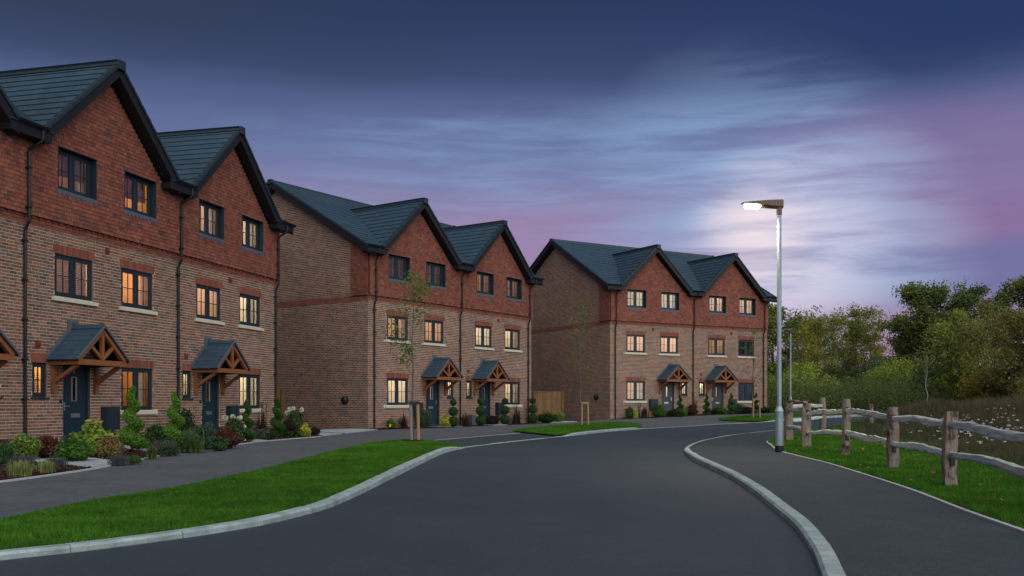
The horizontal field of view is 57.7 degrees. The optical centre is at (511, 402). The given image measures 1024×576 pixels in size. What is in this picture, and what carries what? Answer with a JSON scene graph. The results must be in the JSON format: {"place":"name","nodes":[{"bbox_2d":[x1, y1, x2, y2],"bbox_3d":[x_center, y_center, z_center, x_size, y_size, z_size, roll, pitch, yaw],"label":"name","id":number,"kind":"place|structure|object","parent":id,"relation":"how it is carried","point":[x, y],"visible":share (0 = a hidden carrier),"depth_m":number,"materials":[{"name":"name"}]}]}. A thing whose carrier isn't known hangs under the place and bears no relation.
{"place":"outdoors","nodes":[
{"label":"outdoors","id":0,"kind":"place"},
{"bbox_2d":[32,456,109,467],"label":"garden path","id":1,"kind":"structure","parent":0,"point":[94,462],"depth_m":16.12,"materials":[{"name":"grey concrete"}]},
{"bbox_2d":[0,432,329,479],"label":"garden bed","id":2,"kind":"object","parent":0,"point":[2,465],"visible":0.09,"depth_m":15.13,"materials":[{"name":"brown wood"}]},
{"bbox_2d":[0,459,41,476],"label":"sedge clump","id":3,"kind":"object","parent":2,"relation":"on","point":[19,467],"visible":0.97,"depth_m":13.26,"materials":[{"name":"green plant"}]},
{"bbox_2d":[9,433,44,458],"bbox_3d":[-8.874,0.812,16.875,0.524,0.530,0.680,0,0,24],"label":"garden shrub","id":4,"kind":"object","parent":2,"relation":"on","point":[26,445],"visible":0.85,"depth_m":16.78,"materials":[{"name":"green plant"}]},
{"bbox_2d":[36,435,62,457],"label":"garden shrub","id":5,"kind":"object","parent":2,"relation":"on","point":[50,443],"visible":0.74,"depth_m":17.38,"materials":[{"name":"red plant"}]},
{"bbox_2d":[49,434,94,460],"bbox_3d":[-7.780,0.821,16.607,0.674,0.515,0.726,0,0,13],"label":"garden shrub","id":6,"kind":"object","parent":2,"relation":"on","point":[75,449],"visible":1,"depth_m":16.44,"materials":[{"name":"green plant"}]},
{"bbox_2d":[69,419,118,455],"bbox_3d":[-8.274,0.715,18.377,0.980,0.769,0.845,0,0,-20],"label":"garden shrub","id":7,"kind":"object","parent":2,"relation":"on","point":[94,433],"visible":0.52,"depth_m":18.25,"materials":[{"name":"green plant"}]},
{"bbox_2d":[95,434,125,457],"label":"garden shrub","id":8,"kind":"object","parent":2,"relation":"on","point":[110,445],"visible":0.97,"depth_m":17.58,"materials":[{"name":"plant"}]},
{"bbox_2d":[118,386,148,450],"bbox_3d":[-8.214,0.384,20.132,0.636,1.500,0.607,0,0,0],"label":"spiral topiary","id":9,"kind":"object","parent":2,"relation":"on","point":[130,437],"visible":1,"depth_m":20.06,"materials":[{"name":"green plant"}]},
{"bbox_2d":[123,445,161,453],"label":"second garden path","id":10,"kind":"structure","parent":2,"relation":"on","point":[129,447],"depth_m":20.99,"materials":[{"name":"grey stone"}]},
{"bbox_2d":[143,423,168,448],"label":"garden shrub","id":11,"kind":"object","parent":2,"relation":"on","point":[154,433],"visible":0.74,"depth_m":21.18,"materials":[{"name":"green plant"}]},
{"bbox_2d":[157,439,179,455],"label":"garden shrub","id":12,"kind":"object","parent":2,"relation":"on","point":[169,448],"visible":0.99,"depth_m":18.48,"materials":[{"name":"green plant"}]},
{"bbox_2d":[162,391,185,441],"bbox_3d":[-7.227,0.443,19.963,0.554,1.368,0.580,0,0,-36],"label":"spiral topiary","id":13,"kind":"object","parent":2,"relation":"on","point":[170,430],"visible":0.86,"depth_m":19.85,"materials":[{"name":"green plant"}]},
{"bbox_2d":[165,425,204,452],"bbox_3d":[-6.973,0.769,19.893,0.821,0.612,0.831,0,0,35],"label":"leafy plant","id":14,"kind":"object","parent":2,"relation":"on","point":[185,442],"visible":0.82,"depth_m":19.77,"materials":[{"name":"green plant"}]},
{"bbox_2d":[192,421,218,448],"bbox_3d":[-7.016,0.742,21.317,0.635,0.672,0.581,0,0,2],"label":"garden shrub","id":15,"kind":"object","parent":2,"relation":"on","point":[210,433],"visible":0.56,"depth_m":21.18,"materials":[{"name":"green plant"}]},
{"bbox_2d":[208,435,229,450],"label":"garden shrub","id":16,"kind":"object","parent":2,"relation":"on","point":[219,443],"visible":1,"depth_m":20.50,"materials":[{"name":"green plant"}]},
{"bbox_2d":[215,426,243,448],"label":"garden shrub","id":17,"kind":"object","parent":2,"relation":"on","point":[226,432],"visible":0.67,"depth_m":21.43,"materials":[{"name":"red plant"}]},
{"bbox_2d":[222,414,246,441],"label":"hydrangea","id":18,"kind":"object","parent":2,"relation":"on","point":[237,425],"visible":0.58,"depth_m":24.25,"materials":[{"name":"green plant"}]},
{"bbox_2d":[241,399,256,441],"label":"spiral topiary","id":19,"kind":"object","parent":2,"relation":"on","point":[250,434],"visible":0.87,"depth_m":24.58,"materials":[{"name":"green plant"}]},
{"bbox_2d":[267,397,286,437],"bbox_3d":[-6.861,0.475,27.140,0.550,1.298,0.526,0,0,8],"label":"spiral topiary","id":20,"kind":"object","parent":2,"relation":"on","point":[277,425],"visible":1,"depth_m":27.05,"materials":[{"name":"green plant"}]},
{"bbox_2d":[284,406,304,435],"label":"hydrangea","id":21,"kind":"object","parent":2,"relation":"on","point":[296,416],"visible":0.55,"depth_m":29.18,"materials":[{"name":"green plant"}]},
{"bbox_2d":[0,413,801,550],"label":"pavement","id":22,"kind":"structure","parent":0,"point":[41,493],"depth_m":16.10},
{"bbox_2d":[0,436,320,482],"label":"pavement edging","id":23,"kind":"object","parent":22,"relation":"on","point":[32,477],"visible":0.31,"depth_m":14.36,"materials":[{"name":"concrete"}]},
{"bbox_2d":[0,439,462,549],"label":"verge","id":24,"kind":"structure","parent":22,"relation":"on","point":[136,518],"depth_m":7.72,"materials":[{"name":"green plant"}]},
{"bbox_2d":[376,269,438,439],"bbox_3d":[-2.779,-1.181,25.031,1.634,4.823,1.188,0,0,28],"label":"street tree","id":25,"kind":"object","parent":24,"relation":"on","point":[409,348],"visible":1,"depth_m":24.93,"materials":[{"name":"green plant"}]},
{"bbox_2d":[408,401,419,439],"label":"tree stakes","id":26,"kind":"object","parent":24,"relation":"on","point":[410,403],"visible":0.8,"depth_m":24.79,"materials":[{"name":"brown wood"}]},
{"bbox_2d":[439,433,554,446],"bbox_3d":[-0.503,1.069,27.439,2.362,0.001,9.858,0,0,20],"label":"crossover","id":27,"kind":"object","parent":22,"relation":"on","point":[472,441],"visible":0.91,"depth_m":26.84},
{"bbox_2d":[0,416,868,575],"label":"road","id":28,"kind":"structure","parent":0,"point":[650,502],"depth_m":7.97,"materials":[{"name":"grey asphalt"}]},
{"bbox_2d":[0,413,884,559],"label":"verge kerb","id":29,"kind":"structure","parent":28,"relation":"on","point":[283,515],"depth_m":8.04,"materials":[{"name":"concrete"}]},
{"bbox_2d":[684,430,845,575],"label":"footway kerb","id":30,"kind":"structure","parent":28,"relation":"on","point":[821,550],"depth_m":8.34,"materials":[{"name":"concrete"}]},
{"bbox_2d":[0,0,1023,372],"label":"sky","id":31,"kind":"structure","parent":0,"point":[889,134],"materials":[{"name":"blue"}]},
{"bbox_2d":[323,412,976,512],"bbox_3d":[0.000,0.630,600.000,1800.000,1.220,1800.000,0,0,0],"label":"ground","id":32,"kind":"structure","parent":0,"point":[564,420],"depth_m":54.43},
{"bbox_2d":[0,85,35,444],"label":"terraced house","id":33,"kind":"structure","parent":32,"relation":"on","point":[14,126],"depth_m":20.63,"materials":[{"name":"brick"}]},
{"bbox_2d":[0,59,188,444],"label":"terraced house","id":34,"kind":"structure","parent":32,"relation":"on","point":[102,184],"depth_m":23.35,"materials":[{"name":"brick"}]},
{"bbox_2d":[32,362,44,397],"bbox_3d":[-11.449,-0.473,21.735,0.887,1.108,0.578,0,0,14],"label":"window","id":35,"kind":"structure","parent":34,"relation":"in","point":[38,369],"depth_m":21.75,"materials":[{"name":"clear glass"}]},
{"bbox_2d":[21,149,89,220],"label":"window","id":36,"kind":"structure","parent":34,"relation":"in","point":[74,171],"depth_m":23.03,"materials":[{"name":"clear glass"}]},
{"bbox_2d":[54,253,90,300],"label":"window","id":37,"kind":"structure","parent":34,"relation":"in","point":[72,276],"depth_m":22.79,"materials":[{"name":"clear glass"}]},
{"bbox_2d":[63,365,87,441],"bbox_3d":[-10.795,0.116,22.857,0.307,2.088,0.958,0,0,14],"label":"door","id":38,"kind":"structure","parent":34,"relation":"in","point":[75,412],"depth_m":22.93,"materials":[{"name":"metal"}]},
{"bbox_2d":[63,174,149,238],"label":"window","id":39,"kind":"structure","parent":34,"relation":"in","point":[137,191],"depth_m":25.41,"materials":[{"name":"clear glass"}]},
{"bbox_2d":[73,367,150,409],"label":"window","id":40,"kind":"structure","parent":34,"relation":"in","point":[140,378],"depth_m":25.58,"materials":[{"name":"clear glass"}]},
{"bbox_2d":[121,268,150,309],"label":"window","id":41,"kind":"structure","parent":34,"relation":"in","point":[135,285],"depth_m":25.64,"materials":[{"name":"clear glass"}]},
{"bbox_2d":[157,126,296,429],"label":"terraced house","id":42,"kind":"structure","parent":32,"relation":"on","point":[231,224],"depth_m":29.21,"materials":[{"name":"brick"}]},
{"bbox_2d":[177,201,217,253],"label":"window","id":43,"kind":"structure","parent":42,"relation":"in","point":[208,213],"depth_m":28.95,"materials":[{"name":"clear glass"}]},
{"bbox_2d":[196,284,218,320],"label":"window","id":44,"kind":"structure","parent":42,"relation":"in","point":[207,298],"depth_m":29.00,"materials":[{"name":"clear glass"}]},
{"bbox_2d":[202,372,217,429],"bbox_3d":[-9.295,0.116,28.548,0.165,2.088,0.958,0,0,14],"label":"door","id":45,"kind":"structure","parent":42,"relation":"in","point":[209,408],"depth_m":28.69,"materials":[{"name":"metal"}]},
{"bbox_2d":[207,374,258,408],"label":"window","id":46,"kind":"structure","parent":42,"relation":"in","point":[248,384],"depth_m":31.31,"materials":[{"name":"clear glass"}]},
{"bbox_2d":[215,217,257,265],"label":"window","id":47,"kind":"structure","parent":42,"relation":"in","point":[250,228],"depth_m":31.27,"materials":[{"name":"clear glass"}]},
{"bbox_2d":[239,293,258,326],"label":"window","id":48,"kind":"structure","parent":42,"relation":"in","point":[248,305],"depth_m":31.22,"materials":[{"name":"clear glass"}]},
{"bbox_2d":[266,179,468,429],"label":"semi detached house","id":49,"kind":"structure","parent":32,"relation":"on","point":[345,264],"depth_m":39.71,"materials":[{"name":"brick"}]},
{"bbox_2d":[368,253,406,280],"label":"window","id":50,"kind":"structure","parent":49,"relation":"in","point":[397,265],"depth_m":39.81,"materials":[{"name":"clear glass"}]},
{"bbox_2d":[387,315,406,340],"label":"window","id":51,"kind":"structure","parent":49,"relation":"in","point":[403,324],"depth_m":39.79,"materials":[{"name":"clear glass"}]},
{"bbox_2d":[387,378,406,404],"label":"window","id":52,"kind":"structure","parent":49,"relation":"in","point":[396,387],"depth_m":39.60,"materials":[{"name":"clear glass"}]},
{"bbox_2d":[426,380,439,426],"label":"door","id":53,"kind":"structure","parent":49,"relation":"in","point":[432,404],"depth_m":41.40,"materials":[{"name":"metal"}]},
{"bbox_2d":[424,319,442,343],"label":"window","id":54,"kind":"structure","parent":49,"relation":"in","point":[433,330],"depth_m":41.75,"materials":[{"name":"clear glass"}]},
{"bbox_2d":[427,263,441,285],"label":"window","id":55,"kind":"structure","parent":49,"relation":"in","point":[434,271],"depth_m":41.80,"materials":[{"name":"clear glass"}]},
{"bbox_2d":[439,220,544,426],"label":"semi detached house","id":56,"kind":"structure","parent":32,"relation":"on","point":[500,280],"depth_m":45.21,"materials":[{"name":"brick"}]},
{"bbox_2d":[475,325,490,347],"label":"window","id":57,"kind":"structure","parent":56,"relation":"in","point":[482,333],"depth_m":44.83,"materials":[{"name":"clear glass"}]},
{"bbox_2d":[477,272,489,293],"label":"window","id":58,"kind":"structure","parent":56,"relation":"in","point":[483,280],"depth_m":44.88,"materials":[{"name":"clear glass"}]},
{"bbox_2d":[479,381,489,423],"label":"door","id":59,"kind":"structure","parent":56,"relation":"in","point":[486,404],"depth_m":44.71,"materials":[{"name":"metal"}]},
{"bbox_2d":[482,382,518,404],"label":"window","id":60,"kind":"structure","parent":56,"relation":"in","point":[511,388],"depth_m":46.86,"materials":[{"name":"clear glass"}]},
{"bbox_2d":[505,329,518,349],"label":"window","id":61,"kind":"structure","parent":56,"relation":"in","point":[511,336],"depth_m":46.88,"materials":[{"name":"clear glass"}]},
{"bbox_2d":[507,278,518,298],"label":"window","id":62,"kind":"structure","parent":56,"relation":"in","point":[512,284],"depth_m":46.78,"materials":[{"name":"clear glass"}]},
{"bbox_2d":[533,391,563,422],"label":"board fence","id":63,"kind":"object","parent":32,"relation":"on","point":[552,402],"visible":0.65,"depth_m":49.62,"materials":[{"name":"brown wood"}]},
{"bbox_2d":[530,238,698,420],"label":"semi detached house","id":64,"kind":"structure","parent":32,"relation":"on","point":[639,302],"depth_m":53.95,"materials":[{"name":"brick"}]},
{"bbox_2d":[610,290,643,307],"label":"window","id":65,"kind":"structure","parent":64,"relation":"in","point":[635,297],"depth_m":53.15,"materials":[{"name":"clear glass"}]},
{"bbox_2d":[626,334,644,352],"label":"window","id":66,"kind":"structure","parent":64,"relation":"in","point":[634,343],"depth_m":53.14,"materials":[{"name":"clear glass"}]},
{"bbox_2d":[626,381,644,400],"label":"window","id":67,"kind":"structure","parent":64,"relation":"in","point":[635,390],"depth_m":53.14,"materials":[{"name":"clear glass"}]},
{"bbox_2d":[661,382,674,416],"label":"door","id":68,"kind":"structure","parent":64,"relation":"in","point":[667,401],"depth_m":54.13,"materials":[{"name":"grey paint"}]},
{"bbox_2d":[660,336,676,353],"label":"window","id":69,"kind":"structure","parent":64,"relation":"in","point":[668,344],"depth_m":55.13,"materials":[{"name":"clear glass"}]},
{"bbox_2d":[662,292,676,309],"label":"window","id":70,"kind":"structure","parent":64,"relation":"in","point":[669,300],"depth_m":54.41,"materials":[{"name":"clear glass"}]},
{"bbox_2d":[663,250,776,415],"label":"semi detached house","id":71,"kind":"structure","parent":32,"relation":"on","point":[733,299],"depth_m":56.50,"materials":[{"name":"brick"}]},
{"bbox_2d":[708,338,723,354],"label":"window","id":72,"kind":"structure","parent":71,"relation":"in","point":[715,346],"depth_m":56.22,"materials":[{"name":"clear glass"}]},
{"bbox_2d":[710,296,723,312],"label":"window","id":73,"kind":"structure","parent":71,"relation":"in","point":[716,303],"depth_m":56.22,"materials":[{"name":"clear glass"}]},
{"bbox_2d":[712,382,722,414],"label":"door","id":74,"kind":"structure","parent":71,"relation":"in","point":[717,390],"depth_m":56.07,"materials":[{"name":"grey wood"}]},
{"bbox_2d":[738,340,753,355],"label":"window","id":75,"kind":"structure","parent":71,"relation":"in","point":[741,352],"depth_m":57.44,"materials":[{"name":"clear glass"}]},
{"bbox_2d":[738,382,753,400],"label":"window","id":76,"kind":"structure","parent":71,"relation":"in","point":[744,392],"depth_m":57.37,"materials":[{"name":"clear glass"}]},
{"bbox_2d":[767,359,816,412],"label":"woodland bush","id":77,"kind":"object","parent":32,"relation":"on","point":[773,381],"visible":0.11,"depth_m":64.98,"materials":[{"name":"green plant"}]},
{"bbox_2d":[767,302,820,411],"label":"woodland tree","id":78,"kind":"object","parent":32,"relation":"on","point":[793,322],"visible":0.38,"depth_m":71.91,"materials":[{"name":"green plant"}]},
{"bbox_2d":[782,314,828,386],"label":"woodland tree","id":79,"kind":"object","parent":32,"relation":"on","point":[804,330],"visible":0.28,"depth_m":82.04,"materials":[{"name":"green plant"}]},
{"bbox_2d":[774,352,838,394],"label":"woodland bush","id":80,"kind":"object","parent":32,"relation":"on","point":[809,369],"visible":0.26,"depth_m":68.70,"materials":[{"name":"green plant"}]},
{"bbox_2d":[785,313,841,374],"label":"woodland tree","id":81,"kind":"object","parent":32,"relation":"on","point":[818,325],"visible":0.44,"depth_m":83.11,"materials":[{"name":"green plant"}]},
{"bbox_2d":[796,302,905,372],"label":"woodland tree","id":82,"kind":"object","parent":32,"relation":"on","point":[858,324],"visible":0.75,"depth_m":85.21,"materials":[{"name":"green plant"}]},
{"bbox_2d":[820,352,883,391],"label":"woodland bush","id":83,"kind":"object","parent":32,"relation":"on","point":[841,371],"visible":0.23,"depth_m":71.89,"materials":[{"name":"green plant"}]},
{"bbox_2d":[835,325,890,374],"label":"woodland tree","id":84,"kind":"object","parent":32,"relation":"on","point":[883,348],"visible":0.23,"depth_m":88.48,"materials":[{"name":"green plant"}]},
{"bbox_2d":[848,345,917,383],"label":"woodland bush","id":85,"kind":"object","parent":32,"relation":"on","point":[879,359],"visible":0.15,"depth_m":73.35,"materials":[{"name":"green plant"}]},
{"bbox_2d":[767,370,1006,412],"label":"scrub","id":86,"kind":"object","parent":32,"relation":"on","point":[863,397],"visible":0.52,"depth_m":59.80,"materials":[{"name":"green plant"}]},
{"bbox_2d":[861,349,927,404],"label":"woodland bush","id":87,"kind":"object","parent":32,"relation":"on","point":[902,367],"visible":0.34,"depth_m":69.53,"materials":[{"name":"green plant"}]},
{"bbox_2d":[880,315,934,376],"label":"woodland tree","id":88,"kind":"object","parent":32,"relation":"on","point":[898,349],"visible":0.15,"depth_m":78.29,"materials":[{"name":"green plant"}]},
{"bbox_2d":[870,276,987,373],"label":"woodland tree","id":89,"kind":"object","parent":32,"relation":"on","point":[920,299],"visible":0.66,"depth_m":74.48,"materials":[{"name":"green plant"}]},
{"bbox_2d":[909,355,970,400],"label":"woodland bush","id":90,"kind":"object","parent":32,"relation":"on","point":[931,374],"visible":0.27,"depth_m":64.01,"materials":[{"name":"green plant"}]},
{"bbox_2d":[915,308,1009,401],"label":"woodland tree","id":91,"kind":"object","parent":32,"relation":"on","point":[944,339],"visible":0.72,"depth_m":57.58,"materials":[{"name":"green plant"}]},
{"bbox_2d":[954,360,1004,400],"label":"woodland bush","id":92,"kind":"object","parent":32,"relation":"on","point":[971,388],"visible":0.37,"depth_m":55.82,"materials":[{"name":"green plant"}]},
{"bbox_2d":[945,282,1020,367],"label":"woodland tree","id":93,"kind":"object","parent":32,"relation":"on","point":[966,301],"visible":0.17,"depth_m":72.79,"materials":[{"name":"green plant"}]},
{"bbox_2d":[951,298,1023,396],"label":"woodland tree","id":94,"kind":"object","parent":32,"relation":"on","point":[1013,321],"visible":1,"depth_m":51.19,"materials":[{"name":"green plant"}]},
{"bbox_2d":[967,275,1023,364],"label":"woodland tree","id":95,"kind":"object","parent":32,"relation":"on","point":[1011,291],"visible":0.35,"depth_m":64.40,"materials":[{"name":"green plant"}]},
{"bbox_2d":[973,359,1023,400],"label":"woodland bush","id":96,"kind":"object","parent":32,"relation":"on","point":[997,391],"visible":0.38,"depth_m":54.50,"materials":[{"name":"green plant"}]},
{"bbox_2d":[689,421,1023,575],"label":"footway","id":97,"kind":"structure","parent":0,"point":[864,525],"depth_m":8.19,"materials":[{"name":"asphalt"}]},
{"bbox_2d":[741,199,783,451],"bbox_3d":[5.318,-1.562,19.729,0.892,5.485,0.280,0,0,0],"label":"street lamp","id":98,"kind":"object","parent":97,"relation":"on","point":[777,205],"visible":0.94,"depth_m":19.68,"materials":[{"name":"metal"}]},
{"bbox_2d":[766,419,1023,532],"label":"footway edging","id":99,"kind":"object","parent":97,"relation":"on","point":[1005,524],"visible":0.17,"depth_m":9.92,"materials":[{"name":"concrete"}]},
{"bbox_2d":[768,419,1023,528],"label":"grass bank","id":100,"kind":"structure","parent":0,"point":[929,494],"depth_m":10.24,"materials":[{"name":"green plant"}]},
{"bbox_2d":[784,399,1023,486],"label":"rail fence","id":101,"kind":"object","parent":100,"relation":"on","point":[950,424],"visible":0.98,"depth_m":13.22,"materials":[{"name":"brown wood"}]},
{"bbox_2d":[853,393,1023,466],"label":"meadow","id":102,"kind":"structure","parent":0,"point":[963,406],"depth_m":26.00,"materials":[{"name":"green plant"}]},
{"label":"island verge","id":103,"kind":"structure","parent":0,"visible":0},
{"bbox_2d":[512,422,641,434],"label":"island grass","id":104,"kind":"structure","parent":103,"relation":"on","point":[566,428],"depth_m":36.21,"materials":[{"name":"green plant"}]},
{"bbox_2d":[570,301,594,424],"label":"street tree","id":105,"kind":"object","parent":103,"relation":"on","point":[580,345],"visible":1,"depth_m":41.18,"materials":[{"name":"green plant"}]},
{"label":"far verge","id":106,"kind":"structure","parent":0,"visible":0},
{"bbox_2d":[718,412,884,420],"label":"verge grass","id":107,"kind":"structure","parent":106,"relation":"on","point":[756,417],"depth_m":48.64,"materials":[{"name":"green plant"}]},
{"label":"meadow ground","id":108,"kind":"structure","parent":0,"visible":0},
{"bbox_2d":[793,397,873,429],"bbox_3d":[10.510,0.510,30.425,0.407,1.340,11.609,0,0,32],"label":"rail fence","id":109,"kind":"object","parent":108,"relation":"on","point":[823,417],"visible":0.64,"depth_m":29.51,"materials":[{"name":"brown wood"}]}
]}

